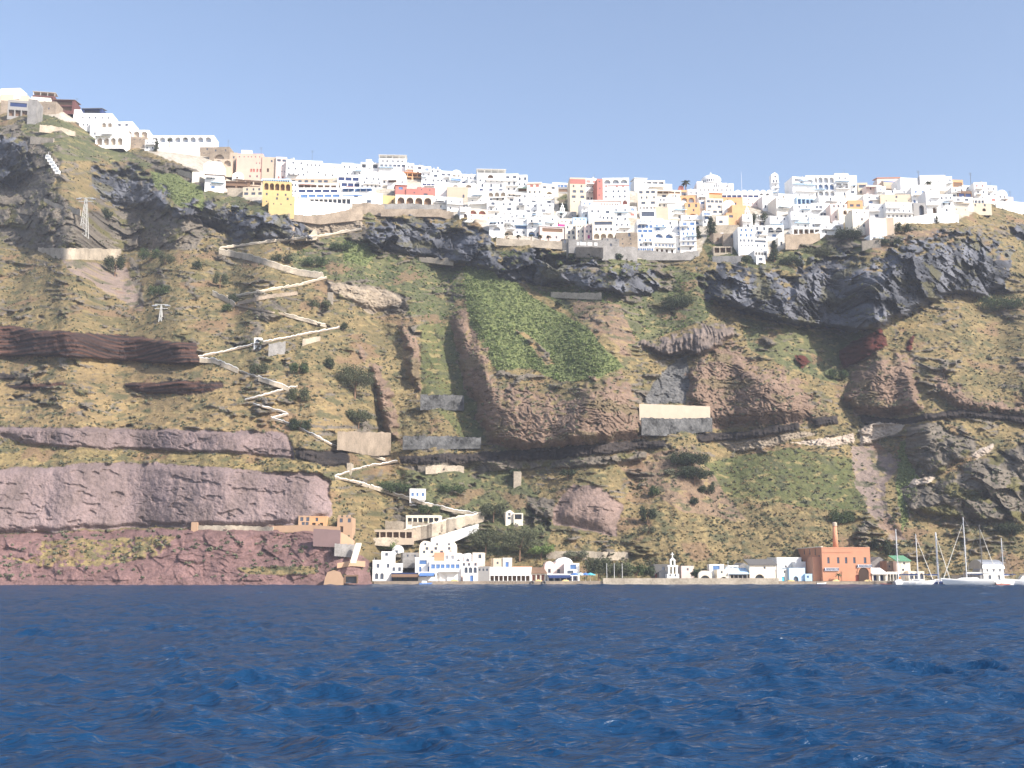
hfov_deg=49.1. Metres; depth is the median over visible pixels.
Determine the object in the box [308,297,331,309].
shrub
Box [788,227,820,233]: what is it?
pergola terrace
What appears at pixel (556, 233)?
house
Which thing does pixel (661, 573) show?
side chapel
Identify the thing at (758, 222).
white house
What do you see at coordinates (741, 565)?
stone ruin
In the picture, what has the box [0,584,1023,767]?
sea water
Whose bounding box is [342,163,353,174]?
house
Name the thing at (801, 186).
hotel
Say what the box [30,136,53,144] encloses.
retaining wall
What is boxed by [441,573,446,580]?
arched doorway
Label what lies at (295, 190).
tower house
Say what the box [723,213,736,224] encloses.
orange house
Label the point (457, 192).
house
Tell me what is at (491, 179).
hotel
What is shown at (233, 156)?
side wing
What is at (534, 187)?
cream house
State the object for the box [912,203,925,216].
gatehouse
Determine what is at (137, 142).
stone building
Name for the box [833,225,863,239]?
shrub
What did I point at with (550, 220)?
white house
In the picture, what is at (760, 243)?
white house
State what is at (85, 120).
hotel
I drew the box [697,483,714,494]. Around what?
shrub
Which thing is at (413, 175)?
restaurant
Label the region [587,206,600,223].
white house
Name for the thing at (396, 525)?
terrace wall
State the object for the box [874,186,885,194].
white house
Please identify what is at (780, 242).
house
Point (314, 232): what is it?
stone ruin
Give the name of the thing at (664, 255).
retaining wall
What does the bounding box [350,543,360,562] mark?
outside stair
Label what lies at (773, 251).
conifer tree
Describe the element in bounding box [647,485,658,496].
shrub
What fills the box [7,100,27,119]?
cable car station
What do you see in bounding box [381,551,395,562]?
white house
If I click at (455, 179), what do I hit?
white house
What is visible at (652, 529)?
shrub
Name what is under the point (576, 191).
apartment building
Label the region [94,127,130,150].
white house
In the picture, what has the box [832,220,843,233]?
white house
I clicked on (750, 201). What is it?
house
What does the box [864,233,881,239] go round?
shelter
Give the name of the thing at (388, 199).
yellow house
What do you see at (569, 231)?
cream house
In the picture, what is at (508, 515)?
chapel
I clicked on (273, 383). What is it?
path wall
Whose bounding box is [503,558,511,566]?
white house
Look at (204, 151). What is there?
stone building
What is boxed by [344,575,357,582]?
boat cave
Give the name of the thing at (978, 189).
white house
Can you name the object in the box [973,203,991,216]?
house
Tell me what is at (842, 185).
hotel
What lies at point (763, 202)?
house
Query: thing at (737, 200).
orange house
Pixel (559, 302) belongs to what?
shrub
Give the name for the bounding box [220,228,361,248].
path wall
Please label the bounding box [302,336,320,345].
retaining wall
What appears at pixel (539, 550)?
broadleaf tree
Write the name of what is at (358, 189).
cafe
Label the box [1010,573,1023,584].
motor cruiser
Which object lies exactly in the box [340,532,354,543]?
terrace wall
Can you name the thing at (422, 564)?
white house
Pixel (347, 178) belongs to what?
restaurant
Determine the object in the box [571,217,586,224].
house
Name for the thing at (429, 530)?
harbour ramp
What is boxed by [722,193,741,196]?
pergola terrace
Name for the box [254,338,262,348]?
shrine
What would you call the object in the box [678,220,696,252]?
hotel
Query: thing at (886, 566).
stone building
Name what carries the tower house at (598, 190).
on the hillside
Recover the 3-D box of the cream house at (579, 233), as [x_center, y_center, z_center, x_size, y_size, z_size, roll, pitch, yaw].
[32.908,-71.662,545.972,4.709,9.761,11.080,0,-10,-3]
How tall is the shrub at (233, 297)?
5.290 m
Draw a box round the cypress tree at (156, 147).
[153,139,158,151]
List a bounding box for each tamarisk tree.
[581,555,612,580]
[602,561,635,577]
[623,563,648,576]
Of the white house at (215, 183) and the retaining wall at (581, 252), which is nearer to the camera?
the retaining wall at (581, 252)
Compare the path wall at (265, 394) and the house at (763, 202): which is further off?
the house at (763, 202)
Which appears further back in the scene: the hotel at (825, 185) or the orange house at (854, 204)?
the hotel at (825, 185)
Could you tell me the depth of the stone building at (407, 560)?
366.97 m
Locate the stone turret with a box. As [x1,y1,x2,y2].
[514,471,521,487]
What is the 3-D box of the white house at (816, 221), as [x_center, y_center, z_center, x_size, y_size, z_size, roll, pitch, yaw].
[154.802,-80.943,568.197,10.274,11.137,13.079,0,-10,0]
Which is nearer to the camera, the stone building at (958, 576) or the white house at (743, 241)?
the stone building at (958, 576)
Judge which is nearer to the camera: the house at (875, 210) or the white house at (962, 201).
the house at (875, 210)
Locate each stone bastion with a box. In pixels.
[0,100,7,113]
[27,99,42,123]
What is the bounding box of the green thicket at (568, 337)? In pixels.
[291,235,714,380]
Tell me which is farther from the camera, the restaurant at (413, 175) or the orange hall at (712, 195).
the restaurant at (413, 175)
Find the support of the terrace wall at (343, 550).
on the hillside
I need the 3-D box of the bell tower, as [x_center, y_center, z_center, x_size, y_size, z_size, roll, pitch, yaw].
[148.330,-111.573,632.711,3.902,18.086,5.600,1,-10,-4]
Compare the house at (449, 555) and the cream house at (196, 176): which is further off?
the cream house at (196, 176)
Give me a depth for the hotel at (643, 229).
528.95 m
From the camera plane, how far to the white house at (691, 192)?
615.72 m
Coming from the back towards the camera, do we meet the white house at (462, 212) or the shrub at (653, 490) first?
the white house at (462, 212)
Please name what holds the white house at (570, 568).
on the quay at (488, 582)
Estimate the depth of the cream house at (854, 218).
543.48 m
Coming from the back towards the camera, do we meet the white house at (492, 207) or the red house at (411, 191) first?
the red house at (411, 191)
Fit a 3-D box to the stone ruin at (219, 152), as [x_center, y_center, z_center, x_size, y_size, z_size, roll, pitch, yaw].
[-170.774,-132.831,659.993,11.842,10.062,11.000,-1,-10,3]
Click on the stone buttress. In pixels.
(333, 577)
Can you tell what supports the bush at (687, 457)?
on the hillside
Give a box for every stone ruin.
[209,147,233,160]
[214,159,233,176]
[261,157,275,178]
[306,229,316,240]
[708,233,721,243]
[733,563,746,567]
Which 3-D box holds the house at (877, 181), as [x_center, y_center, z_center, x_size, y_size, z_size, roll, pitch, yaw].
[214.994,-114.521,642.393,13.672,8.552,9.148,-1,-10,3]
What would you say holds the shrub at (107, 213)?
on the hillside
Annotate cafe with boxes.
[225,181,250,188]
[236,179,262,186]
[341,187,374,192]
[421,181,448,187]
[546,574,579,580]
[725,568,748,577]
[871,568,887,580]
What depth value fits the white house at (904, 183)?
622.77 m
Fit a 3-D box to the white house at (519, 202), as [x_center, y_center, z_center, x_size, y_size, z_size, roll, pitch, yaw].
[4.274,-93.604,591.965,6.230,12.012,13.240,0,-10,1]
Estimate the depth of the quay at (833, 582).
345.63 m
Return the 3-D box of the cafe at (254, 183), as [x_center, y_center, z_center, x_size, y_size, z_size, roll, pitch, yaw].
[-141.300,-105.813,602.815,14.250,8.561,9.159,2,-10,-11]
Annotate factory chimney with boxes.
[832,522,837,546]
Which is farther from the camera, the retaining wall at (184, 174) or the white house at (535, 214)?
the retaining wall at (184, 174)
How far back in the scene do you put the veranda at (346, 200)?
574.17 m
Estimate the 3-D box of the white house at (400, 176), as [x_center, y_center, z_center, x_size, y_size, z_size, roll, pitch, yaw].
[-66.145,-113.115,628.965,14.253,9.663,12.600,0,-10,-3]
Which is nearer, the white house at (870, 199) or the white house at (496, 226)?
the white house at (496, 226)
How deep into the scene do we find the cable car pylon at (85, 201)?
525.37 m
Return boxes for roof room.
[241,150,252,153]
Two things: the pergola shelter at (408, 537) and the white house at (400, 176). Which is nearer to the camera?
the pergola shelter at (408, 537)
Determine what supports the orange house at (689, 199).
on the hillside
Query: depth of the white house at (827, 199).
603.22 m
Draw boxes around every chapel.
[203,161,214,173]
[503,510,513,525]
[657,570,667,577]
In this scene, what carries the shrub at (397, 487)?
on the hillside
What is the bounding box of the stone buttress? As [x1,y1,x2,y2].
[324,570,343,584]
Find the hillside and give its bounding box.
[0,103,1023,584]
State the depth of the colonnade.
352.39 m
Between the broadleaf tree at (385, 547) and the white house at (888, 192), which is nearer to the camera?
the broadleaf tree at (385, 547)
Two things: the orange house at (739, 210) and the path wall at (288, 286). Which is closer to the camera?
the path wall at (288, 286)
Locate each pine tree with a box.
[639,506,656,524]
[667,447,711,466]
[674,465,714,484]
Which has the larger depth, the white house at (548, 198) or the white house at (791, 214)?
the white house at (548, 198)
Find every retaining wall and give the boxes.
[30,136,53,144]
[38,247,120,260]
[39,125,75,136]
[44,198,80,215]
[157,146,199,155]
[176,169,204,181]
[268,341,285,355]
[288,206,362,224]
[294,201,349,215]
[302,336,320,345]
[327,292,333,304]
[337,431,390,455]
[352,203,383,216]
[380,203,439,209]
[381,209,453,218]
[403,436,480,449]
[420,394,463,410]
[496,238,561,249]
[551,292,601,299]
[567,247,602,258]
[602,246,636,260]
[637,250,698,260]
[639,404,709,420]
[641,417,712,435]
[712,256,741,263]
[784,233,819,249]
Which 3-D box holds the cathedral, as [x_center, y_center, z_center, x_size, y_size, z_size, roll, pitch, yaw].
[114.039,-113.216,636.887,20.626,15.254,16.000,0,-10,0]
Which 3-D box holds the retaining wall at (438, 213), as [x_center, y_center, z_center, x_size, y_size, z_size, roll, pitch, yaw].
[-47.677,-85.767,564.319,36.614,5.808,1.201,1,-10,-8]
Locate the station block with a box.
[0,94,30,102]
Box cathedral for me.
[693,172,733,192]
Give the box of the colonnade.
[490,567,531,580]
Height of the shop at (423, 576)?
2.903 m
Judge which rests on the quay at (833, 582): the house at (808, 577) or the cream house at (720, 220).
the house at (808, 577)
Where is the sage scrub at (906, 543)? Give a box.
[0,115,1023,579]
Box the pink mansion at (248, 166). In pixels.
[236,154,264,179]
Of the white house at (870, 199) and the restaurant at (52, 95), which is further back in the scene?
the restaurant at (52, 95)
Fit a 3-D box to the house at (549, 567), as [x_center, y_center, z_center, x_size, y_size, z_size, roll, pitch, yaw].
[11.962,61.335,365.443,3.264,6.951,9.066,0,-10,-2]
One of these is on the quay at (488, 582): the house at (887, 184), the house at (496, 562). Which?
the house at (496, 562)
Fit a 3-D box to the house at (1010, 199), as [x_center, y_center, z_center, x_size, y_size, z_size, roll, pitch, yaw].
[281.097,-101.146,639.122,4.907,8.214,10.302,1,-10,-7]
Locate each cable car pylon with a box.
[76,198,95,238]
[152,304,170,321]
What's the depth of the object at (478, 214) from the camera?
564.74 m
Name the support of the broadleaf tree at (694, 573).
on the quay
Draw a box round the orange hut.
[191,522,198,531]
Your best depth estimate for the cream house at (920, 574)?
356.95 m
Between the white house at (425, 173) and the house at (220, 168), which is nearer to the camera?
the house at (220, 168)
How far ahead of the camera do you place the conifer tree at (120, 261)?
526.86 m
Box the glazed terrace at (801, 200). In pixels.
[794,197,815,203]
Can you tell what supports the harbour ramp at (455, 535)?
on the hillside
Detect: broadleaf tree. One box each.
[211,271,228,288]
[335,361,378,398]
[340,322,347,328]
[345,408,376,428]
[378,541,398,550]
[417,504,440,514]
[464,525,505,555]
[479,501,505,521]
[498,523,540,560]
[508,468,520,474]
[527,542,554,559]
[558,469,577,480]
[644,566,656,577]
[690,569,700,577]
[741,255,750,267]
[751,212,768,225]
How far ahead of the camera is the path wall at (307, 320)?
457.76 m
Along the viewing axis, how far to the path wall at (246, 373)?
406.85 m
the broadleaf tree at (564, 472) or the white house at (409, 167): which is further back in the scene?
the white house at (409, 167)
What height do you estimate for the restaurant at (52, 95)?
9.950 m
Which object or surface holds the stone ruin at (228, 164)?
on the hillside
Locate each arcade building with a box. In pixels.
[149,135,218,150]
[395,195,432,204]
[592,219,613,239]
[734,190,772,197]
[886,572,899,580]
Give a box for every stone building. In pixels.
[39,101,62,113]
[130,137,148,147]
[200,147,209,156]
[227,188,242,196]
[401,553,418,567]
[560,239,570,250]
[566,239,602,257]
[601,238,618,246]
[614,232,637,249]
[714,225,738,233]
[722,233,732,246]
[870,557,884,567]
[880,561,892,571]
[951,575,972,578]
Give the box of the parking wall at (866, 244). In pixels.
[861,240,880,250]
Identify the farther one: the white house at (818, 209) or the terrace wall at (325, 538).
the white house at (818, 209)
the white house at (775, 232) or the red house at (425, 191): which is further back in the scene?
the red house at (425, 191)
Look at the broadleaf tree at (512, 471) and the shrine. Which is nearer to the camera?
the broadleaf tree at (512, 471)
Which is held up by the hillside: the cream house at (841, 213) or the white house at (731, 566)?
the cream house at (841, 213)
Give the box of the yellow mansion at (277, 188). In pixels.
[262,181,291,205]
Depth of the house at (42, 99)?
713.92 m
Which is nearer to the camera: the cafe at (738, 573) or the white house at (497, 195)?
the cafe at (738, 573)
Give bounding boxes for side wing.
[229,153,237,178]
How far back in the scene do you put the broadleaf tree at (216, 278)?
492.69 m
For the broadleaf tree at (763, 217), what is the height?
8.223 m
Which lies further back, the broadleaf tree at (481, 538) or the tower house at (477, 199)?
the tower house at (477, 199)
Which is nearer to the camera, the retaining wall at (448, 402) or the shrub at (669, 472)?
the shrub at (669, 472)
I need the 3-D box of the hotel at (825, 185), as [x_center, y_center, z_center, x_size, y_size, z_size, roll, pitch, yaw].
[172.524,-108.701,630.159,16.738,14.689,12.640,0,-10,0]
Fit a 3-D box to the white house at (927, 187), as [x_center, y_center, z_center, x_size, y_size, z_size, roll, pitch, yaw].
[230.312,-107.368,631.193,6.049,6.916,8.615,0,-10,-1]
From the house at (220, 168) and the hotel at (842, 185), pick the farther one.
the hotel at (842, 185)
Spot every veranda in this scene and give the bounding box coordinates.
[308,197,353,205]
[973,198,984,202]
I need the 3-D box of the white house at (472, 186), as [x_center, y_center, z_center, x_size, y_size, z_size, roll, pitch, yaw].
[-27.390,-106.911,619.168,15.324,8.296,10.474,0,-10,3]
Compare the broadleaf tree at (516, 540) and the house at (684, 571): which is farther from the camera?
the broadleaf tree at (516, 540)
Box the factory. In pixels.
[797,546,871,580]
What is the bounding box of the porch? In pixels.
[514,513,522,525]
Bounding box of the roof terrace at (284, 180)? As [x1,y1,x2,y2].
[261,179,290,181]
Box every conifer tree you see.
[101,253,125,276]
[696,226,703,239]
[704,217,716,235]
[768,240,780,261]
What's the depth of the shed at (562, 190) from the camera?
629.86 m
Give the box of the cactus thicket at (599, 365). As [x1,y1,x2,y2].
[151,173,919,529]
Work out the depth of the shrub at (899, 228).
539.27 m
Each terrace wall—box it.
[198,525,273,530]
[272,525,339,532]
[313,529,340,546]
[334,543,354,556]
[337,561,364,567]
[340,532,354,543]
[373,537,415,546]
[385,521,442,530]
[546,551,627,559]
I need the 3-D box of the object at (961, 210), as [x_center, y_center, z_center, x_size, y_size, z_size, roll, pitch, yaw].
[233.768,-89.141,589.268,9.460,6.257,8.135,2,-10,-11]
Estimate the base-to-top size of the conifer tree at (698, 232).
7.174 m
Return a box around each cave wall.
[419,257,452,265]
[426,465,463,473]
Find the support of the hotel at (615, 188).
on the hillside
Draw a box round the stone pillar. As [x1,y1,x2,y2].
[347,463,353,474]
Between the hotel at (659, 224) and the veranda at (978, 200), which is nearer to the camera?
the hotel at (659, 224)
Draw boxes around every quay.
[374,581,601,584]
[779,581,893,584]
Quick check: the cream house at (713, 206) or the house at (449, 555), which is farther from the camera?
the cream house at (713, 206)
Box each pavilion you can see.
[552,182,567,186]
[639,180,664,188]
[957,191,971,196]
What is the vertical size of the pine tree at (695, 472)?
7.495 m
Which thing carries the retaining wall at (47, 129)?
on the hillside
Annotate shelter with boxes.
[374,530,413,544]
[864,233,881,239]
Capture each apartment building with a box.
[567,177,585,212]
[586,174,596,199]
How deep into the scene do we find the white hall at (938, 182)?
639.08 m
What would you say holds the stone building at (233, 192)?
on the hillside
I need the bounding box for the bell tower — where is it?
[769,172,779,195]
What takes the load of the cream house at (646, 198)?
on the hillside
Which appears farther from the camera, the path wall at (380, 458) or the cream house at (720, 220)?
the cream house at (720, 220)
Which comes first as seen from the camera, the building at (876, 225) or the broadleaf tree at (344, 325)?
the broadleaf tree at (344, 325)
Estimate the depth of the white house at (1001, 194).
635.02 m
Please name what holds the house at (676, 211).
on the hillside
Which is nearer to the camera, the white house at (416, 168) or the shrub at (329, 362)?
the shrub at (329, 362)
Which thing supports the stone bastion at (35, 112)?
on the hillside
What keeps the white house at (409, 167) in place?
on the hillside
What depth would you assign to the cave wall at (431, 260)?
542.78 m
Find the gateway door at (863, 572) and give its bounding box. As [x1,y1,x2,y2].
[859,567,868,580]
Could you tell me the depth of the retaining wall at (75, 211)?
532.83 m
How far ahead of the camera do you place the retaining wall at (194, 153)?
661.79 m
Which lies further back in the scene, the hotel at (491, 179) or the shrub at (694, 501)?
the hotel at (491, 179)
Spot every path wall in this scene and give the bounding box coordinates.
[198,326,339,356]
[199,357,238,373]
[212,290,234,306]
[219,249,323,278]
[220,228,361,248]
[227,276,326,297]
[235,304,285,316]
[237,291,297,304]
[238,369,257,377]
[245,386,297,400]
[253,403,286,412]
[258,375,288,390]
[271,416,331,445]
[273,413,288,417]
[284,312,326,326]
[335,460,397,475]
[335,476,359,483]
[358,453,385,460]
[359,481,476,514]
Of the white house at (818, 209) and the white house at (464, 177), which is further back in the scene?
the white house at (464, 177)
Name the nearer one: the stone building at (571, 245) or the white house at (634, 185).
the stone building at (571, 245)
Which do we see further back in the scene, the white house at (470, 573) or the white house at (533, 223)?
the white house at (533, 223)
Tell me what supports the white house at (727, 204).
on the hillside
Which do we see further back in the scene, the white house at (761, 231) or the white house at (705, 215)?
the white house at (705, 215)
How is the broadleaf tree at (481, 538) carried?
on the hillside
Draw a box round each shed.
[558,187,566,193]
[651,564,669,577]
[711,246,731,255]
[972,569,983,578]
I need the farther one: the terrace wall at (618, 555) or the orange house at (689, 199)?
the orange house at (689, 199)
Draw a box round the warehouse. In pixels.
[743,559,777,577]
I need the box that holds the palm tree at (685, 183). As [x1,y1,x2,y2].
[681,180,690,189]
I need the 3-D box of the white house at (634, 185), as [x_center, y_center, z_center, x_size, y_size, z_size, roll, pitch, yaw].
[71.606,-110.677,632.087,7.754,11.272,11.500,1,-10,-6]
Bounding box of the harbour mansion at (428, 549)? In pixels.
[419,541,456,556]
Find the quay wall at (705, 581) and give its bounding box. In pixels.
[603,578,778,584]
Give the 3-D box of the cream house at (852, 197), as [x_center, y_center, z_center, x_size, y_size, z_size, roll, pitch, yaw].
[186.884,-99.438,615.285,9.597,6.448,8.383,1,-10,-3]
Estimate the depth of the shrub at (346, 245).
528.78 m
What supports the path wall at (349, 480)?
on the hillside
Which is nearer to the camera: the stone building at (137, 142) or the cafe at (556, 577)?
the cafe at (556, 577)
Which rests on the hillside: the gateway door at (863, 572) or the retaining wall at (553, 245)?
the retaining wall at (553, 245)
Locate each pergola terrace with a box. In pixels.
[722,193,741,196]
[742,194,758,197]
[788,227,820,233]
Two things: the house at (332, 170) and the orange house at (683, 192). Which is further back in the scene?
the house at (332, 170)
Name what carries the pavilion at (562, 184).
on the hillside
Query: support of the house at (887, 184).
on the hillside
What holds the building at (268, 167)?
on the hillside
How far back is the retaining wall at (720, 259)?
520.80 m
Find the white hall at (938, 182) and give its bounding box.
[917,175,945,190]
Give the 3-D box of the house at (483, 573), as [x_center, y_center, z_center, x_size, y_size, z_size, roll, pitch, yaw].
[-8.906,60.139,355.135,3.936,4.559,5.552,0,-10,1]
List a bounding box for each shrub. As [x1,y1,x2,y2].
[101,207,113,220]
[137,247,162,260]
[144,283,171,296]
[157,250,177,264]
[192,259,202,269]
[220,303,232,312]
[227,293,238,301]
[249,361,269,373]
[269,253,296,262]
[283,386,310,402]
[288,415,311,430]
[289,360,308,374]
[301,256,326,266]
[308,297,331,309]
[323,355,334,369]
[329,239,356,251]
[376,480,412,492]
[437,483,466,494]
[554,300,563,306]
[563,549,588,558]
[569,253,578,259]
[615,253,623,258]
[639,527,656,533]
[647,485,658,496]
[660,293,696,309]
[662,468,674,475]
[689,498,698,505]
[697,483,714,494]
[778,254,807,267]
[800,244,838,256]
[826,508,854,524]
[827,368,848,380]
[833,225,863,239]
[868,537,893,550]
[877,236,902,246]
[882,545,900,555]
[894,222,911,233]
[972,293,1023,310]
[992,521,1023,535]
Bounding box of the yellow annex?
[268,195,294,218]
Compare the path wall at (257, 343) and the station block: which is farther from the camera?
the station block
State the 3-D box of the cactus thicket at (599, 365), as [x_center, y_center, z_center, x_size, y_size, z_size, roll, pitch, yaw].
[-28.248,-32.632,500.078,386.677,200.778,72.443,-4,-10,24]
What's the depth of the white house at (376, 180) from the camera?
613.86 m
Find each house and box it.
[0,88,26,98]
[31,97,51,101]
[73,109,82,122]
[90,121,118,137]
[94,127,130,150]
[118,121,138,129]
[128,128,151,138]
[145,140,158,150]
[192,172,205,182]
[204,174,225,192]
[212,161,225,174]
[232,172,243,180]
[243,187,262,196]
[275,157,286,178]
[286,158,305,178]
[290,181,298,200]
[298,516,309,524]
[304,160,323,178]
[310,516,328,525]
[323,163,342,178]
[337,515,355,538]
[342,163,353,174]
[353,164,361,175]
[360,172,370,186]
[361,162,377,173]
[366,159,372,167]
[370,172,381,188]
[372,560,392,580]
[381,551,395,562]
[382,171,406,183]
[382,195,394,203]
[391,545,403,554]
[392,563,402,572]
[394,184,406,194]
[405,162,413,171]
[406,189,417,194]
[409,489,425,505]
[413,164,423,172]
[415,557,433,572]
[417,187,434,195]
[421,166,430,181]
[429,561,460,580]
[431,167,440,181]
[433,195,446,208]
[434,184,448,196]
[434,553,443,560]
[441,171,451,181]
[444,551,456,560]
[446,197,462,211]
[447,187,467,199]
[449,173,461,182]
[449,182,476,190]
[452,170,460,176]
[456,553,463,561]
[457,206,470,221]
[459,173,473,182]
[461,562,478,580]
[463,553,472,561]
[463,566,477,580]
[466,175,476,185]
[468,191,488,209]
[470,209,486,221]
[472,553,484,565]
[478,566,490,580]
[486,200,500,216]
[488,190,506,200]
[489,215,503,237]
[491,558,502,566]
[500,200,515,217]
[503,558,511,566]
[504,216,515,235]
[506,174,518,192]
[507,191,527,200]
[513,210,528,218]
[514,197,525,210]
[514,219,526,235]
[518,175,526,192]
[524,202,537,211]
[525,194,554,207]
[527,182,541,193]
[527,217,544,236]
[528,211,541,216]
[536,200,552,215]
[538,226,564,240]
[540,210,557,225]
[542,183,557,196]
[543,561,554,573]
[553,561,563,573]
[555,557,572,562]
[559,218,571,224]
[564,224,574,239]
[564,563,578,573]
[566,212,575,217]
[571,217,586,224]
[575,224,583,239]
[578,200,592,217]
[583,224,591,239]
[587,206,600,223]
[593,179,602,199]
[593,200,620,208]
[601,208,613,218]
[613,202,627,220]
[614,220,630,234]
[627,206,636,217]
[630,178,647,191]
[637,189,656,210]
[638,209,655,220]
[639,183,671,189]
[654,207,668,219]
[657,190,680,197]
[657,195,680,206]
[665,204,686,218]
[678,566,693,577]
[679,196,694,202]
[679,214,701,225]
[681,190,686,195]
[684,203,699,214]
[686,188,697,201]
[697,190,708,201]
[697,200,704,213]
[697,571,711,577]
[700,210,711,225]
[704,198,722,214]
[707,564,723,577]
[714,197,742,204]
[714,216,728,224]
[714,570,729,577]
[722,200,734,214]
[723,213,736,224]
[724,565,738,569]
[727,205,748,218]
[733,226,754,255]
[743,197,758,206]
[749,250,766,258]
[752,214,766,225]
[752,225,768,240]
[752,255,765,264]
[754,237,767,253]
[757,194,778,210]
[764,216,788,228]
[766,225,783,240]
[767,196,793,215]
[767,557,800,568]
[775,237,784,247]
[776,194,793,198]
[776,569,787,580]
[782,568,804,580]
[786,210,800,228]
[788,204,811,216]
[792,216,810,226]
[792,562,805,573]
[804,574,811,580]
[808,216,829,226]
[811,202,829,215]
[812,196,838,203]
[818,221,835,237]
[826,204,846,222]
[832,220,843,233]
[836,208,859,222]
[837,196,846,203]
[844,195,861,199]
[844,209,868,235]
[845,200,862,208]
[857,183,866,194]
[858,194,879,205]
[862,185,881,194]
[864,204,883,217]
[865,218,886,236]
[872,177,900,184]
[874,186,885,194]
[878,194,911,203]
[880,181,893,189]
[884,187,907,194]
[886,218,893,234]
[888,555,910,580]
[891,178,916,189]
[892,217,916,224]
[905,187,925,202]
[905,571,924,580]
[917,185,928,189]
[917,189,940,213]
[939,193,953,213]
[944,186,965,196]
[945,176,952,189]
[952,180,962,186]
[953,196,972,210]
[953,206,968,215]
[971,181,987,202]
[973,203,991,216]
[987,186,997,204]
[997,190,1008,201]
[1005,197,1012,201]
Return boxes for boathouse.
[968,560,1004,579]
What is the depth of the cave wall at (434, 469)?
413.19 m
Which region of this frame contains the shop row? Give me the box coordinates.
[291,179,332,182]
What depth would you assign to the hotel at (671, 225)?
563.88 m
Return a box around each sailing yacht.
[893,529,904,584]
[899,534,935,584]
[923,532,949,584]
[941,518,1000,584]
[962,524,997,578]
[994,539,1017,584]
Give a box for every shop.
[387,178,399,188]
[418,572,436,580]
[531,567,546,580]
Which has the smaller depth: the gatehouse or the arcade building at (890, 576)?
the arcade building at (890, 576)
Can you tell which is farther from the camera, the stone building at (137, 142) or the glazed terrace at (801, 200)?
the stone building at (137, 142)
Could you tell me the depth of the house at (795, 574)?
352.56 m
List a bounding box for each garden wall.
[908,214,958,223]
[995,202,1023,213]
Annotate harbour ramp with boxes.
[404,512,483,540]
[431,524,478,542]
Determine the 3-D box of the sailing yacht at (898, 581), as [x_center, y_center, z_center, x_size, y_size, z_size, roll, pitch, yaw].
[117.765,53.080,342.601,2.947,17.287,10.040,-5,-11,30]
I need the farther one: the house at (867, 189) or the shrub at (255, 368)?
the house at (867, 189)
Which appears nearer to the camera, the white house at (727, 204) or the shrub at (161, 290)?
the shrub at (161, 290)
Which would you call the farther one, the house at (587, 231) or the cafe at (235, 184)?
the cafe at (235, 184)
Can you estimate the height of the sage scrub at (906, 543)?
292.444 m
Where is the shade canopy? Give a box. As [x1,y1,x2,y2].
[81,108,106,112]
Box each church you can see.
[554,202,566,219]
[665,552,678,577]
[737,205,752,226]
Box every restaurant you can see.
[33,91,57,98]
[51,99,80,115]
[298,182,338,187]
[299,188,340,191]
[299,192,342,199]
[337,175,359,181]
[340,181,359,187]
[404,172,420,179]
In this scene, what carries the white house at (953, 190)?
on the hillside
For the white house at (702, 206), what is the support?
on the hillside
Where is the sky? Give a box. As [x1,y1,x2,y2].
[0,0,1023,201]
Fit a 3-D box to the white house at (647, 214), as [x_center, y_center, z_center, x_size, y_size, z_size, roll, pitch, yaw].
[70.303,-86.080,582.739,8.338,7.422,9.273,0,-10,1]
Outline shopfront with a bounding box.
[391,573,418,580]
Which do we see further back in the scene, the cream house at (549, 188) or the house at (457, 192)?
the cream house at (549, 188)
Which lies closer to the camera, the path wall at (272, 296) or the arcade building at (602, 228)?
the path wall at (272, 296)
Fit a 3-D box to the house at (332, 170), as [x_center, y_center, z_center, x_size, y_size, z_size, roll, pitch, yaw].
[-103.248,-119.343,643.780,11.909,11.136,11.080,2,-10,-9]
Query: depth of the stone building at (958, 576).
361.39 m
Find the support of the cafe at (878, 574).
on the quay at (833, 582)
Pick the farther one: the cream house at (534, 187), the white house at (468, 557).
the cream house at (534, 187)
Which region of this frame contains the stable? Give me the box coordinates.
[406,515,441,527]
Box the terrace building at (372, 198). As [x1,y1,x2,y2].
[343,192,382,203]
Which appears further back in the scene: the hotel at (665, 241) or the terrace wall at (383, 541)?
the hotel at (665, 241)
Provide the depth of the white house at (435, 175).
631.80 m
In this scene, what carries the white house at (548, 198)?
on the hillside
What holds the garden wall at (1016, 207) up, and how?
on the hillside
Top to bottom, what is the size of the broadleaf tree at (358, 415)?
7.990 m
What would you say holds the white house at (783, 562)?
on the hillside
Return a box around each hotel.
[79,113,117,131]
[379,155,406,174]
[476,169,505,190]
[602,178,628,206]
[634,220,653,250]
[653,218,666,231]
[653,231,675,252]
[665,220,677,232]
[671,226,679,251]
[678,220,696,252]
[784,176,816,197]
[805,175,835,196]
[833,173,849,196]
[849,175,857,194]
[883,202,913,217]
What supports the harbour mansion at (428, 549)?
on the hillside
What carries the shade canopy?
on the hillside
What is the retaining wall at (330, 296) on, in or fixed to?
on the hillside
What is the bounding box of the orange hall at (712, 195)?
[709,193,722,197]

